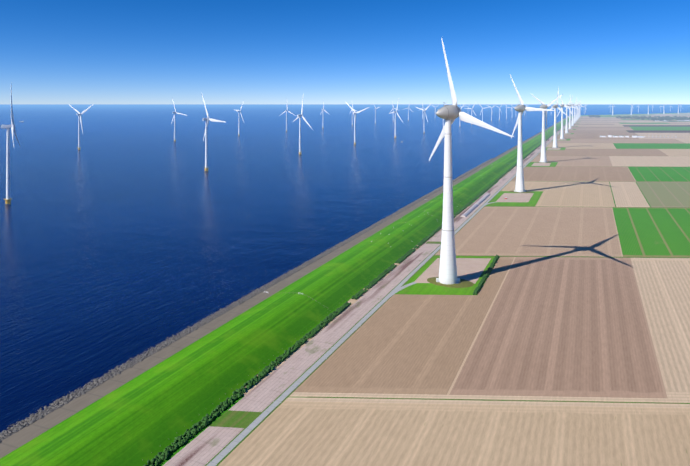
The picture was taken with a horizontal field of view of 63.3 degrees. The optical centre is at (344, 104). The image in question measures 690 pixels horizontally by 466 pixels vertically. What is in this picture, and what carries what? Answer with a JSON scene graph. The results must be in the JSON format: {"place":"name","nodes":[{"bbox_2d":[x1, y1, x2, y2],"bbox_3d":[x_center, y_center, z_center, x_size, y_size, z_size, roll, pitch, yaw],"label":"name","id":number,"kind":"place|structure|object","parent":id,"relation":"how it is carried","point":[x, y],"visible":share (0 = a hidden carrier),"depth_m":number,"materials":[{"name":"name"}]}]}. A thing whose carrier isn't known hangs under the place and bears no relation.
{"place":"outdoors","nodes":[
{"label":"outdoors","id":0,"kind":"place"},
{"bbox_2d":[0,104,689,431],"bbox_3d":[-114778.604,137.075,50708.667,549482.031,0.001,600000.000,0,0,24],"label":"sea water","id":1,"kind":"structure","parent":0,"point":[128,231],"depth_m":772.63,"materials":[{"name":"blue liquid"}]},
{"bbox_2d":[1,86,20,204],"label":"wind turbine","id":2,"kind":"object","parent":1,"relation":"in","point":[8,198],"visible":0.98,"depth_m":765.06,"materials":[{"name":"white metal"}]},
{"bbox_2d":[68,104,93,149],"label":"wind turbine","id":3,"kind":"object","parent":1,"relation":"in","point":[79,119],"visible":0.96,"depth_m":1672.24,"materials":[{"name":"white metal"}]},
{"bbox_2d":[171,98,186,141],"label":"wind turbine","id":4,"kind":"object","parent":1,"relation":"in","point":[175,112],"visible":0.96,"depth_m":2049.82,"materials":[{"name":"white metal"}]},
{"bbox_2d":[202,95,224,171],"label":"wind turbine","id":5,"kind":"object","parent":1,"relation":"in","point":[207,119],"visible":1,"depth_m":1140.91,"materials":[{"name":"white metal"}]},
{"bbox_2d":[236,101,243,135],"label":"wind turbine","id":6,"kind":"object","parent":1,"relation":"in","point":[238,120],"visible":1,"depth_m":2432.07,"materials":[{"name":"white metal"}]},
{"bbox_2d":[0,158,494,442],"bbox_3d":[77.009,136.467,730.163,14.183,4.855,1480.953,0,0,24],"label":"rip rap stones","id":7,"kind":"object","parent":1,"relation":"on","point":[32,419],"visible":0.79,"depth_m":325.44,"materials":[{"name":"grey stone"}]},
{"bbox_2d":[281,106,293,131],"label":"wind turbine","id":8,"kind":"object","parent":1,"relation":"in","point":[286,116],"visible":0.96,"depth_m":2811.22,"materials":[{"name":"white metal"}]},
{"bbox_2d":[293,98,312,154],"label":"wind turbine","id":9,"kind":"object","parent":1,"relation":"in","point":[304,119],"visible":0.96,"depth_m":1517.99,"materials":[{"name":"white metal"}]},
{"bbox_2d":[346,103,368,144],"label":"wind turbine","id":10,"kind":"object","parent":1,"relation":"in","point":[355,121],"visible":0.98,"depth_m":1897.52,"materials":[{"name":"white metal"}]},
{"bbox_2d":[389,99,402,137],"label":"wind turbine","id":11,"kind":"object","parent":1,"relation":"in","point":[395,112],"visible":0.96,"depth_m":2270.00,"materials":[{"name":"white metal"}]},
{"bbox_2d":[416,104,430,132],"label":"wind turbine","id":12,"kind":"object","parent":1,"relation":"in","point":[425,115],"visible":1,"depth_m":2646.67,"materials":[{"name":"white metal"}]},
{"bbox_2d":[0,0,689,103],"label":"sky","id":13,"kind":"structure","parent":0,"point":[52,51],"materials":[{"name":"blue"}]},
{"bbox_2d":[163,118,573,465],"bbox_3d":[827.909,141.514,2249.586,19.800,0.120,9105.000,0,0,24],"label":"dirt strip","id":14,"kind":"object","parent":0,"point":[219,440],"depth_m":300.81,"materials":[{"name":"concrete"}]},
{"bbox_2d":[150,104,689,465],"bbox_3d":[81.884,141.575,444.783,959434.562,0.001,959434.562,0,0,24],"label":"ground","id":15,"kind":"structure","parent":0,"point":[178,449],"depth_m":373.16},
{"bbox_2d":[0,113,681,465],"bbox_3d":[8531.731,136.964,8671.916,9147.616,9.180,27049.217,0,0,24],"label":"grass dike","id":16,"kind":"structure","parent":15,"relation":"on","point":[136,414],"depth_m":296.13,"materials":[{"name":"green plant"}]},
{"bbox_2d":[142,167,489,459],"bbox_3d":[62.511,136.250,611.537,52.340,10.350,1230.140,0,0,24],"label":"stock fences","id":17,"kind":"object","parent":16,"relation":"on","point":[304,295],"visible":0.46,"depth_m":388.72,"materials":[{"name":"brown wood"}]},
{"bbox_2d":[143,117,573,465],"bbox_3d":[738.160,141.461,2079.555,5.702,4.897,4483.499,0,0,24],"label":"reed hedge","id":18,"kind":"object","parent":15,"relation":"on","point":[205,421],"visible":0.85,"depth_m":307.44,"materials":[{"name":"green plant"}]},
{"bbox_2d":[218,117,689,465],"bbox_3d":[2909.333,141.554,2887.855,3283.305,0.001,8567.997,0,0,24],"label":"field parcels","id":19,"kind":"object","parent":15,"relation":"on","point":[559,368],"visible":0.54,"depth_m":325.56,"materials":[{"name":"soil"}]},
{"bbox_2d":[386,254,499,297],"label":"plot","id":20,"kind":"object","parent":19,"relation":"on","point":[473,273],"visible":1,"depth_m":454.08,"materials":[{"name":"green plant"}]},
{"bbox_2d":[429,40,513,283],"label":"wind turbine","id":21,"kind":"object","parent":19,"relation":"on","point":[449,114],"visible":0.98,"depth_m":441.28,"materials":[{"name":"metal"}]},
{"bbox_2d":[482,191,542,205],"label":"plot","id":22,"kind":"object","parent":19,"relation":"on","point":[528,198],"visible":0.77,"depth_m":831.22,"materials":[{"name":"green plant"}]},
{"bbox_2d":[510,75,555,191],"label":"wind turbine","id":23,"kind":"object","parent":19,"relation":"on","point":[519,185],"visible":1,"depth_m":899.49,"materials":[{"name":"metal"}]},
{"bbox_2d":[526,162,557,166],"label":"plot","id":24,"kind":"object","parent":19,"relation":"on","point":[542,164],"visible":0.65,"depth_m":1313.82,"materials":[{"name":"green plant"}]},
{"bbox_2d":[531,94,562,161],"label":"wind turbine","id":25,"kind":"object","parent":19,"relation":"on","point":[543,144],"visible":0.94,"depth_m":1357.56,"materials":[{"name":"metal"}]},
{"bbox_2d":[546,147,564,149],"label":"plot","id":26,"kind":"object","parent":19,"relation":"on","point":[549,148],"visible":0.69,"depth_m":1788.84,"materials":[{"name":"green plant"}]},
{"bbox_2d":[550,87,567,147],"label":"wind turbine","id":27,"kind":"object","parent":19,"relation":"on","point":[554,106],"visible":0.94,"depth_m":1815.61,"materials":[{"name":"metal"}]},
{"bbox_2d":[557,94,574,138],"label":"wind turbine","id":28,"kind":"object","parent":19,"relation":"on","point":[562,105],"visible":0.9,"depth_m":2273.71,"materials":[{"name":"metal"}]},
{"bbox_2d":[565,95,572,132],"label":"wind turbine","id":29,"kind":"object","parent":19,"relation":"on","point":[566,129],"visible":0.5,"depth_m":2731.23,"materials":[{"name":"metal"}]},
{"bbox_2d":[565,98,578,128],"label":"wind turbine","id":30,"kind":"object","parent":19,"relation":"on","point":[570,105],"visible":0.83,"depth_m":3190.02,"materials":[{"name":"metal"}]},
{"bbox_2d":[569,99,581,125],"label":"wind turbine","id":31,"kind":"object","parent":19,"relation":"on","point":[572,123],"visible":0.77,"depth_m":3647.41,"materials":[{"name":"metal"}]},
{"bbox_2d":[616,116,689,120],"bbox_3d":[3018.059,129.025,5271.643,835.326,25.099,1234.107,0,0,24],"label":"forest belt","id":32,"kind":"object","parent":19,"relation":"on","point":[665,117],"visible":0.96,"depth_m":5212.12,"materials":[{"name":"green"}]},
{"bbox_2d":[650,118,669,121],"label":"farm buildings","id":33,"kind":"structure","parent":19,"relation":"on","point":[659,119],"depth_m":4632.10,"materials":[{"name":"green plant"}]},
{"bbox_2d":[460,193,489,216],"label":"poly tunnels","id":34,"kind":"object","parent":15,"relation":"on","point":[474,206],"visible":1,"depth_m":770.29,"materials":[{"name":"plastic"}]},
{"bbox_2d":[600,134,682,137],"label":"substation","id":35,"kind":"object","parent":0,"point":[633,136],"visible":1,"depth_m":2380.82,"materials":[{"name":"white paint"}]}
]}

